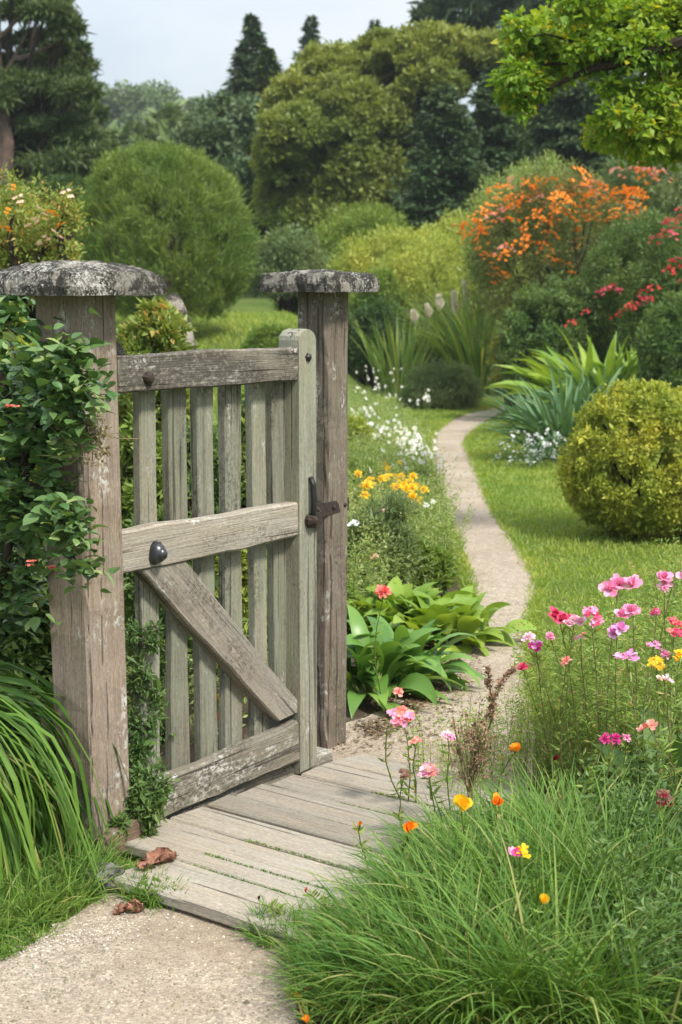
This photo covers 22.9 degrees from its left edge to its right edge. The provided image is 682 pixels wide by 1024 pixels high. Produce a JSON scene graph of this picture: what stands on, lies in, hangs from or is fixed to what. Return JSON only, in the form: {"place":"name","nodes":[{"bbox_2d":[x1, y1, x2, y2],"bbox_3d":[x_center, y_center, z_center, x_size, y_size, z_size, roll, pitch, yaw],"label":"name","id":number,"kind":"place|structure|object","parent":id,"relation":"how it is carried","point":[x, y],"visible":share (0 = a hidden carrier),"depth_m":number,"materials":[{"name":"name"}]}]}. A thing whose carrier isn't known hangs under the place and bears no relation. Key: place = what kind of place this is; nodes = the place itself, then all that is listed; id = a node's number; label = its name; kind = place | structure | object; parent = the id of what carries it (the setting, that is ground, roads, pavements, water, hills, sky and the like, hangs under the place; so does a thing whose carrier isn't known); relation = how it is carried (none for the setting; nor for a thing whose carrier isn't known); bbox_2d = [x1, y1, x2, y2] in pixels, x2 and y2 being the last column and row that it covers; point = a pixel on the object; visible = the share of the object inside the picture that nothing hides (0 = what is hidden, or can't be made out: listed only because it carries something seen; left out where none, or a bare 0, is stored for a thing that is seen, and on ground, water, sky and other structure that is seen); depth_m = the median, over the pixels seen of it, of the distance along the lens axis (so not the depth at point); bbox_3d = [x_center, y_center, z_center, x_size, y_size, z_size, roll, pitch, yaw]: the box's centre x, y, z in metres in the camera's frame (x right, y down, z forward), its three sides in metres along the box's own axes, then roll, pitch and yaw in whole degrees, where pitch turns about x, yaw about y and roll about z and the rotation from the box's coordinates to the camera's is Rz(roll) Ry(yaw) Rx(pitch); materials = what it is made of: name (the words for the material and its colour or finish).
{"place":"outdoors","nodes":[
{"label":"outdoors","id":0,"kind":"place"},
{"bbox_2d":[34,514,465,879],"bbox_3d":[-0.667,-0.150,13.177,2.908,0.001,18.221,0,8,0],"label":"soil bed","id":1,"kind":"object","parent":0,"point":[364,708],"visible":0.02,"depth_m":6.38,"materials":[{"name":"brown soil"}]},
{"bbox_2d":[0,544,53,757],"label":"garden shrub","id":2,"kind":"object","parent":1,"relation":"on","point":[33,653],"visible":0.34,"depth_m":5.39,"materials":[{"name":"green plant"}]},
{"bbox_2d":[0,160,92,322],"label":"flowering shrub","id":3,"kind":"object","parent":1,"relation":"on","point":[32,231],"visible":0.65,"depth_m":9.57,"materials":[{"name":"green plant"}]},
{"bbox_2d":[0,662,146,913],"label":"drooping grass","id":4,"kind":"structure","parent":1,"relation":"on","point":[12,698],"depth_m":4.57,"materials":[{"name":"green plant"}]},
{"bbox_2d":[0,260,166,848],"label":"gate post","id":5,"kind":"object","parent":1,"relation":"on","point":[88,656],"visible":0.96,"depth_m":4.65,"materials":[{"name":"brown wood"}]},
{"bbox_2d":[0,295,138,648],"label":"climbing rose","id":6,"kind":"object","parent":5,"relation":"attached to","point":[42,513],"visible":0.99,"depth_m":4.48,"materials":[{"name":"green plant"}]},
{"bbox_2d":[95,818,143,855],"bbox_3d":[-0.624,0.925,4.749,0.033,0.088,0.165,6,13,37],"label":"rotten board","id":7,"kind":"object","parent":5,"relation":"attached to","point":[137,831],"visible":0.56,"depth_m":4.74,"materials":[{"name":"brown wood"}]},
{"bbox_2d":[116,329,348,819],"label":"garden gate","id":8,"kind":"structure","parent":5,"relation":"attached to","point":[279,690],"depth_m":5.17,"materials":[{"name":"wood"}]},
{"bbox_2d":[106,604,192,839],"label":"climbing weed","id":9,"kind":"object","parent":1,"relation":"on","point":[150,801],"visible":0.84,"depth_m":4.90,"materials":[{"name":"green plant"}]},
{"bbox_2d":[119,410,189,528],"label":"border shrub","id":10,"kind":"object","parent":1,"relation":"on","point":[126,480],"visible":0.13,"depth_m":6.88,"materials":[{"name":"green plant"}]},
{"bbox_2d":[116,296,202,475],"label":"flowering shrub","id":11,"kind":"object","parent":1,"relation":"on","point":[153,326],"visible":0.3,"depth_m":9.35,"materials":[{"name":"green plant"}]},
{"bbox_2d":[122,504,218,710],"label":"border shrub","id":12,"kind":"object","parent":1,"relation":"on","point":[129,595],"visible":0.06,"depth_m":6.22,"materials":[{"name":"green plant"}]},
{"bbox_2d":[186,421,244,517],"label":"border shrub","id":13,"kind":"object","parent":1,"relation":"on","point":[215,472],"visible":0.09,"depth_m":7.54,"materials":[{"name":"green plant"}]},
{"bbox_2d":[0,791,447,1023],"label":"rough grass","id":14,"kind":"structure","parent":1,"relation":"on","point":[29,908],"depth_m":4.29,"materials":[{"name":"green plant"}]},
{"bbox_2d":[214,549,267,677],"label":"border shrub","id":15,"kind":"object","parent":1,"relation":"on","point":[244,571],"visible":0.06,"depth_m":6.70,"materials":[{"name":"green plant"}]},
{"bbox_2d":[217,389,266,551],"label":"border shrub","id":16,"kind":"object","parent":1,"relation":"on","point":[243,464],"visible":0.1,"depth_m":8.16,"materials":[{"name":"green plant"}]},
{"bbox_2d":[164,747,332,819],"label":"timber sill","id":17,"kind":"structure","parent":1,"relation":"on","point":[324,755],"depth_m":5.39,"materials":[{"name":"grey wood"}]},
{"bbox_2d":[126,382,477,754],"bbox_3d":[-0.503,-0.378,12.919,2.836,0.578,14.953,0,8,0],"label":"meadow foliage","id":18,"kind":"object","parent":1,"relation":"on","point":[436,512],"visible":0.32,"depth_m":10.01,"materials":[{"name":"green plant"}]},
{"bbox_2d":[347,451,390,511],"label":"border plant","id":19,"kind":"object","parent":1,"relation":"on","point":[371,464],"visible":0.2,"depth_m":10.94,"materials":[{"name":"green plant"}]},
{"bbox_2d":[347,488,428,595],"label":"border plant","id":20,"kind":"object","parent":1,"relation":"on","point":[392,508],"visible":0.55,"depth_m":8.46,"materials":[{"name":"green plant"}]},
{"bbox_2d":[346,604,465,718],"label":"broad leaved plant","id":21,"kind":"object","parent":1,"relation":"on","point":[389,652],"visible":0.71,"depth_m":6.52,"materials":[{"name":"green plant"}]},
{"bbox_2d":[331,642,482,753],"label":"bark mulch","id":22,"kind":"object","parent":1,"relation":"on","point":[407,703],"visible":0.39,"depth_m":6.23,"materials":[{"name":"brown wood"}]},
{"bbox_2d":[347,576,480,634],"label":"broad leaved plant","id":23,"kind":"object","parent":1,"relation":"on","point":[405,591],"visible":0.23,"depth_m":7.77,"materials":[{"name":"green plant"}]},
{"bbox_2d":[347,615,484,700],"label":"broad leaved plant","id":24,"kind":"object","parent":1,"relation":"on","point":[452,667],"visible":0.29,"depth_m":6.70,"materials":[{"name":"green plant"}]},
{"bbox_2d":[394,536,461,595],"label":"border plant","id":25,"kind":"object","parent":1,"relation":"on","point":[443,568],"visible":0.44,"depth_m":8.60,"materials":[{"name":"green plant"}]},
{"bbox_2d":[363,586,538,657],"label":"broad leaved plant","id":26,"kind":"object","parent":1,"relation":"on","point":[460,618],"visible":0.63,"depth_m":7.51,"materials":[{"name":"green plant"}]},
{"bbox_2d":[0,407,541,1023],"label":"gravel path","id":27,"kind":"structure","parent":0,"point":[504,577],"depth_m":4.14,"materials":[{"name":"beige gravel"}]},
{"bbox_2d":[258,269,379,748],"bbox_3d":[-0.071,0.001,5.810,0.311,1.660,0.307,5,9,36],"label":"gate post","id":28,"kind":"object","parent":27,"relation":"on","point":[323,305],"visible":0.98,"depth_m":5.75,"materials":[{"name":"wood"}]},
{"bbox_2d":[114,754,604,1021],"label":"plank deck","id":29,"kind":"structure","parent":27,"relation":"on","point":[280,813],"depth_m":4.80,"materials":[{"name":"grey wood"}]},
{"bbox_2d":[1,0,645,170],"label":"sky","id":30,"kind":"structure","parent":0,"point":[189,44],"materials":[{"name":"white"}]},
{"bbox_2d":[0,189,681,1023],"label":"ground","id":31,"kind":"structure","parent":0,"point":[248,301],"depth_m":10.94,"materials":[{"name":"green plant"}]},
{"bbox_2d":[0,0,124,194],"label":"pine tree","id":32,"kind":"object","parent":31,"relation":"on","point":[48,87],"visible":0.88,"depth_m":29.54,"materials":[{"name":"green plant"}]},
{"bbox_2d":[1,149,140,240],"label":"yew tree","id":33,"kind":"object","parent":31,"relation":"on","point":[64,182],"visible":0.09,"depth_m":26.13,"materials":[{"name":"green plant"}]},
{"bbox_2d":[91,78,185,127],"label":"hill tree","id":34,"kind":"object","parent":31,"relation":"on","point":[135,96],"visible":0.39,"depth_m":141.88,"materials":[{"name":"green plant"}]},
{"bbox_2d":[107,99,188,254],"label":"broadleaf tree","id":35,"kind":"object","parent":31,"relation":"on","point":[130,132],"visible":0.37,"depth_m":58.52,"materials":[{"name":"green plant"}]},
{"bbox_2d":[70,137,267,323],"bbox_3d":[-2.219,-3.499,21.726,2.610,2.664,2.555,0,8,0],"label":"clipped shrub","id":36,"kind":"object","parent":31,"relation":"on","point":[116,174],"visible":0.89,"depth_m":21.12,"materials":[{"name":"green plant"}]},
{"bbox_2d":[164,88,267,292],"bbox_3d":[-2.435,-7.592,40.199,3.414,5.150,3.760,0,8,0],"label":"evergreen tree","id":37,"kind":"object","parent":31,"relation":"on","point":[210,132],"visible":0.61,"depth_m":39.22,"materials":[{"name":"green plant"}]},
{"bbox_2d":[174,12,270,280],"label":"spruce tree","id":38,"kind":"object","parent":31,"relation":"on","point":[245,50],"visible":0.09,"depth_m":44.55,"materials":[{"name":"green plant"}]},
{"bbox_2d":[238,319,296,348],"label":"clipped hedge","id":39,"kind":"object","parent":31,"relation":"on","point":[265,335],"visible":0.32,"depth_m":19.78,"materials":[{"name":"green plant"}]},
{"bbox_2d":[245,47,290,266],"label":"conifer tree","id":40,"kind":"object","parent":31,"relation":"on","point":[262,71],"visible":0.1,"depth_m":41.79,"materials":[{"name":"green plant"}]},
{"bbox_2d":[248,222,329,315],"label":"garden shrub","id":41,"kind":"object","parent":31,"relation":"on","point":[291,249],"visible":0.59,"depth_m":28.41,"materials":[{"name":"green plant"}]},
{"bbox_2d":[292,14,322,61],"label":"spruce tree","id":42,"kind":"object","parent":31,"relation":"on","point":[308,27],"visible":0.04,"depth_m":56.22,"materials":[{"name":"green plant"}]},
{"bbox_2d":[313,196,419,265],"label":"garden shrub","id":43,"kind":"object","parent":31,"relation":"on","point":[361,221],"visible":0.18,"depth_m":31.15,"materials":[{"name":"green plant"}]},
{"bbox_2d":[247,17,506,251],"bbox_3d":[0.983,-7.675,37.363,6.058,6.258,5.036,0,8,0],"label":"broadleaf tree","id":44,"kind":"object","parent":31,"relation":"on","point":[336,119],"visible":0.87,"depth_m":35.81,"materials":[{"name":"green plant"}]},
{"bbox_2d":[348,295,416,388],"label":"garden shrub","id":45,"kind":"object","parent":31,"relation":"on","point":[355,352],"visible":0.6,"depth_m":25.66,"materials":[{"name":"green plant"}]},
{"bbox_2d":[348,265,420,376],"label":"garden shrub","id":46,"kind":"object","parent":31,"relation":"on","point":[385,281],"visible":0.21,"depth_m":26.56,"materials":[{"name":"green plant"}]},
{"bbox_2d":[325,221,453,326],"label":"garden shrub","id":47,"kind":"object","parent":31,"relation":"on","point":[359,257],"visible":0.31,"depth_m":27.84,"materials":[{"name":"green plant"}]},
{"bbox_2d":[364,228,488,366],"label":"garden shrub","id":48,"kind":"object","parent":31,"relation":"on","point":[426,257],"visible":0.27,"depth_m":26.95,"materials":[{"name":"green plant"}]},
{"bbox_2d":[395,355,484,409],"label":"mound shrub","id":49,"kind":"object","parent":31,"relation":"on","point":[434,377],"visible":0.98,"depth_m":22.01,"materials":[{"name":"green plant"}]},
{"bbox_2d":[386,82,497,253],"bbox_3d":[1.988,-6.075,32.512,2.958,4.322,3.068,0,8,0],"label":"evergreen tree","id":50,"kind":"object","parent":31,"relation":"on","point":[449,166],"visible":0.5,"depth_m":32.06,"materials":[{"name":"green plant"}]},
{"bbox_2d":[397,207,527,315],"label":"garden shrub","id":51,"kind":"object","parent":31,"relation":"on","point":[453,232],"visible":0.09,"depth_m":29.18,"materials":[{"name":"green plant"}]},
{"bbox_2d":[405,0,586,31],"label":"pine tree","id":52,"kind":"object","parent":31,"relation":"on","point":[478,14],"visible":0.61,"depth_m":45.52,"materials":[{"name":"green plant"}]},
{"bbox_2d":[455,72,555,290],"bbox_3d":[3.002,-6.481,33.898,2.980,4.668,2.997,0,8,0],"label":"evergreen tree","id":53,"kind":"object","parent":31,"relation":"on","point":[497,124],"visible":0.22,"depth_m":33.45,"materials":[{"name":"green plant"}]},
{"bbox_2d":[485,299,534,412],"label":"garden shrub","id":54,"kind":"object","parent":31,"relation":"on","point":[496,378],"visible":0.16,"depth_m":20.93,"materials":[{"name":"green plant"}]},
{"bbox_2d":[452,148,597,395],"bbox_3d":[2.847,-3.473,24.762,2.028,3.646,2.288,5,9,35],"label":"garden shrub","id":55,"kind":"object","parent":31,"relation":"on","point":[505,180],"visible":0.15,"depth_m":24.37,"materials":[{"name":"green plant"}]},
{"bbox_2d":[493,427,566,467],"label":"white flowers","id":56,"kind":"object","parent":31,"relation":"on","point":[534,452],"visible":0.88,"depth_m":14.96,"materials":[{"name":"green plant"}]},
{"bbox_2d":[491,270,594,402],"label":"garden shrub","id":57,"kind":"object","parent":31,"relation":"on","point":[518,326],"visible":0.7,"depth_m":19.64,"materials":[{"name":"green plant"}]},
{"bbox_2d":[463,365,628,461],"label":"strap leaf plant","id":58,"kind":"object","parent":31,"relation":"on","point":[541,418],"visible":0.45,"depth_m":15.48,"materials":[{"name":"green plant"}]},
{"bbox_2d":[453,153,672,408],"bbox_3d":[2.699,-2.821,21.321,2.723,3.277,2.082,0,8,0],"label":"azalea bush","id":59,"kind":"object","parent":31,"relation":"on","point":[537,196],"visible":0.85,"depth_m":20.75,"materials":[{"name":"orange plant"}]},
{"bbox_2d":[510,79,633,289],"bbox_3d":[4.695,-7.044,35.494,3.705,5.417,3.998,0,8,0],"label":"evergreen tree","id":60,"kind":"object","parent":31,"relation":"on","point":[564,138],"visible":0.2,"depth_m":34.80,"materials":[{"name":"green plant"}]},
{"bbox_2d":[473,52,681,228],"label":"evergreen tree","id":61,"kind":"object","parent":31,"relation":"on","point":[585,95],"visible":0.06,"depth_m":34.93,"materials":[{"name":"green plant"}]},
{"bbox_2d":[484,0,681,174],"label":"maple tree","id":62,"kind":"object","parent":31,"relation":"on","point":[601,38],"visible":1,"depth_m":9.54,"materials":[{"name":"green plant"}]},
{"bbox_2d":[485,323,680,405],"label":"fern plant","id":63,"kind":"object","parent":31,"relation":"on","point":[544,374],"visible":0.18,"depth_m":18.03,"materials":[{"name":"green plant"}]},
{"bbox_2d":[511,358,677,440],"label":"strap leaf plant","id":64,"kind":"object","parent":31,"relation":"on","point":[545,395],"visible":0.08,"depth_m":16.89,"materials":[{"name":"green plant"}]},
{"bbox_2d":[551,374,681,540],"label":"rounded shrub","id":65,"kind":"object","parent":31,"relation":"on","point":[615,500],"visible":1,"depth_m":10.51,"materials":[{"name":"green plant"}]},
{"bbox_2d":[564,151,681,339],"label":"garden shrub","id":66,"kind":"object","parent":31,"relation":"on","point":[631,175],"visible":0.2,"depth_m":23.29,"materials":[{"name":"green plant"}]},
{"bbox_2d":[565,204,681,363],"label":"rhododendron bush","id":67,"kind":"object","parent":31,"relation":"on","point":[650,233],"visible":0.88,"depth_m":19.56,"materials":[{"name":"green plant"}]},
{"bbox_2d":[629,290,681,438],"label":"garden shrub","id":68,"kind":"object","parent":31,"relation":"on","point":[652,343],"visible":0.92,"depth_m":17.22,"materials":[{"name":"green plant"}]},
{"bbox_2d":[348,294,463,395],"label":"plumed grass","id":69,"kind":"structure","parent":0,"point":[393,359],"depth_m":24.69,"materials":[{"name":"green plant"}]},
{"bbox_2d":[394,273,539,395],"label":"plumed grass","id":70,"kind":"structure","parent":0,"point":[458,346],"depth_m":24.74,"materials":[{"name":"green plant"}]},
{"bbox_2d":[292,626,666,1023],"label":"front bed","id":71,"kind":"object","parent":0,"point":[328,1021],"visible":0.01,"depth_m":3.79,"materials":[{"name":"soil"}]},
{"bbox_2d":[248,890,488,1023],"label":"grass tussock","id":72,"kind":"object","parent":71,"relation":"on","point":[326,991],"depth_m":3.67,"materials":[{"name":"green plant"}]},
{"bbox_2d":[267,854,486,976],"bbox_3d":[0.125,0.964,4.026,0.617,0.234,0.614,0,8,0],"label":"grass tussock","id":73,"kind":"object","parent":71,"relation":"on","point":[325,908],"depth_m":4.06,"materials":[{"name":"green plant"}]},
{"bbox_2d":[386,705,420,800],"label":"garden flower","id":74,"kind":"object","parent":71,"relation":"on","point":[402,715],"visible":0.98,"depth_m":5.01,"materials":[{"name":"pink plant"}]},
{"bbox_2d":[262,845,551,1023],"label":"grass tussock","id":75,"kind":"object","parent":71,"relation":"on","point":[339,940],"depth_m":3.77,"materials":[{"name":"green plant"}]},
{"bbox_2d":[319,815,519,905],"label":"grass tussock","id":76,"kind":"object","parent":71,"relation":"on","point":[377,855],"depth_m":4.33,"materials":[{"name":"green plant"}]},
{"bbox_2d":[291,803,599,984],"bbox_3d":[0.287,0.904,4.026,0.843,0.360,0.785,0,8,0],"label":"grass tussock","id":77,"kind":"object","parent":71,"relation":"on","point":[401,879],"depth_m":4.07,"materials":[{"name":"green plant"}]},
{"bbox_2d":[274,843,660,1023],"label":"grass tussock","id":78,"kind":"object","parent":71,"relation":"on","point":[459,1013],"depth_m":3.58,"materials":[{"name":"green plant"}]},
{"bbox_2d":[372,780,572,863],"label":"grass tussock","id":79,"kind":"object","parent":71,"relation":"on","point":[421,820],"depth_m":4.71,"materials":[{"name":"green plant"}]},
{"bbox_2d":[446,664,518,829],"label":"seed stalk","id":80,"kind":"object","parent":79,"relation":"on","point":[472,768],"visible":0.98,"depth_m":4.66,"materials":[{"name":"brown plant"}]},
{"bbox_2d":[354,776,621,896],"bbox_3d":[0.428,0.869,4.320,0.806,0.361,0.786,0,8,0],"label":"grass tussock","id":81,"kind":"object","parent":71,"relation":"on","point":[474,826],"depth_m":4.40,"materials":[{"name":"green plant"}]},
{"bbox_2d":[425,754,602,841],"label":"grass tussock","id":82,"kind":"object","parent":71,"relation":"on","point":[520,788],"depth_m":4.89,"materials":[{"name":"green plant"}]},
{"bbox_2d":[350,776,681,974],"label":"grass tussock","id":83,"kind":"object","parent":71,"relation":"on","point":[493,843],"depth_m":4.07,"materials":[{"name":"green plant"}]},
{"bbox_2d":[353,824,681,1023],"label":"grass tussock","id":84,"kind":"object","parent":71,"relation":"on","point":[492,965],"depth_m":3.56,"materials":[{"name":"green plant"}]},
{"bbox_2d":[399,528,681,800],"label":"border undergrowth","id":85,"kind":"object","parent":71,"relation":"on","point":[622,717],"visible":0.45,"depth_m":5.43,"materials":[{"name":"green plant"}]},
{"bbox_2d":[525,640,562,791],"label":"garden flower","id":86,"kind":"object","parent":71,"relation":"on","point":[537,646],"visible":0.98,"depth_m":5.08,"materials":[{"name":"green plant"}]},
{"bbox_2d":[426,749,679,875],"bbox_3d":[0.608,0.830,4.513,0.841,0.368,0.825,0,8,0],"label":"grass tussock","id":87,"kind":"object","parent":71,"relation":"on","point":[520,805],"depth_m":4.60,"materials":[{"name":"green plant"}]},
{"bbox_2d":[431,761,681,958],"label":"grass tussock","id":88,"kind":"object","parent":71,"relation":"on","point":[557,835],"depth_m":4.19,"materials":[{"name":"green plant"}]},
{"bbox_2d":[549,656,577,797],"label":"garden flower","id":89,"kind":"object","parent":71,"relation":"on","point":[565,660],"visible":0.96,"depth_m":5.04,"materials":[{"name":"green plant"}]},
{"bbox_2d":[548,606,590,787],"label":"garden flower","id":90,"kind":"object","parent":71,"relation":"on","point":[557,616],"visible":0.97,"depth_m":5.02,"materials":[{"name":"green plant"}]},
{"bbox_2d":[556,614,586,790],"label":"garden flower","id":91,"kind":"object","parent":71,"relation":"on","point":[574,619],"visible":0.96,"depth_m":5.01,"materials":[{"name":"green plant"}]},
{"bbox_2d":[467,851,681,1023],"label":"grass tussock","id":92,"kind":"object","parent":71,"relation":"on","point":[642,1013],"depth_m":3.49,"materials":[{"name":"green plant"}]},
{"bbox_2d":[486,788,681,998],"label":"grass tussock","id":93,"kind":"object","parent":71,"relation":"on","point":[673,868],"depth_m":3.96,"materials":[{"name":"green plant"}]},
{"bbox_2d":[572,632,596,793],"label":"garden flower","id":94,"kind":"object","parent":71,"relation":"on","point":[590,692],"visible":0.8,"depth_m":5.04,"materials":[{"name":"green plant"}]},
{"bbox_2d":[579,606,608,789],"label":"garden flower","id":95,"kind":"object","parent":71,"relation":"on","point":[596,619],"visible":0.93,"depth_m":4.95,"materials":[{"name":"pink plant"}]},
{"bbox_2d":[519,765,681,879],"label":"grass tussock","id":96,"kind":"object","parent":71,"relation":"on","point":[591,810],"depth_m":4.51,"materials":[{"name":"green plant"}]},
{"bbox_2d":[602,620,628,779],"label":"garden flower","id":97,"kind":"object","parent":71,"relation":"on","point":[615,630],"visible":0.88,"depth_m":4.92,"materials":[{"name":"pink plant"}]},
{"bbox_2d":[593,573,642,778],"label":"garden flower","id":98,"kind":"object","parent":71,"relation":"on","point":[614,585],"visible":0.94,"depth_m":4.97,"materials":[{"name":"pink plant"}]},
{"bbox_2d":[565,717,681,1023],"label":"leafy weeds","id":99,"kind":"object","parent":71,"relation":"on","point":[629,791],"visible":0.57,"depth_m":3.98,"materials":[{"name":"green plant"}]},
{"bbox_2d":[572,706,681,818],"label":"broad leaved plant","id":100,"kind":"object","parent":71,"relation":"on","point":[618,753],"visible":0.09,"depth_m":4.95,"materials":[{"name":"green plant"}]},
{"bbox_2d":[613,648,646,783],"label":"garden flower","id":101,"kind":"object","parent":71,"relation":"on","point":[626,655],"visible":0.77,"depth_m":4.82,"materials":[{"name":"pink plant"}]},
{"bbox_2d":[614,603,648,760],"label":"garden flower","id":102,"kind":"object","parent":71,"relation":"on","point":[627,610],"visible":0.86,"depth_m":4.91,"materials":[{"name":"pink plant"}]},
{"bbox_2d":[645,655,674,806],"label":"garden flower","id":103,"kind":"object","parent":71,"relation":"on","point":[656,658],"visible":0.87,"depth_m":4.66,"materials":[{"name":"green plant"}]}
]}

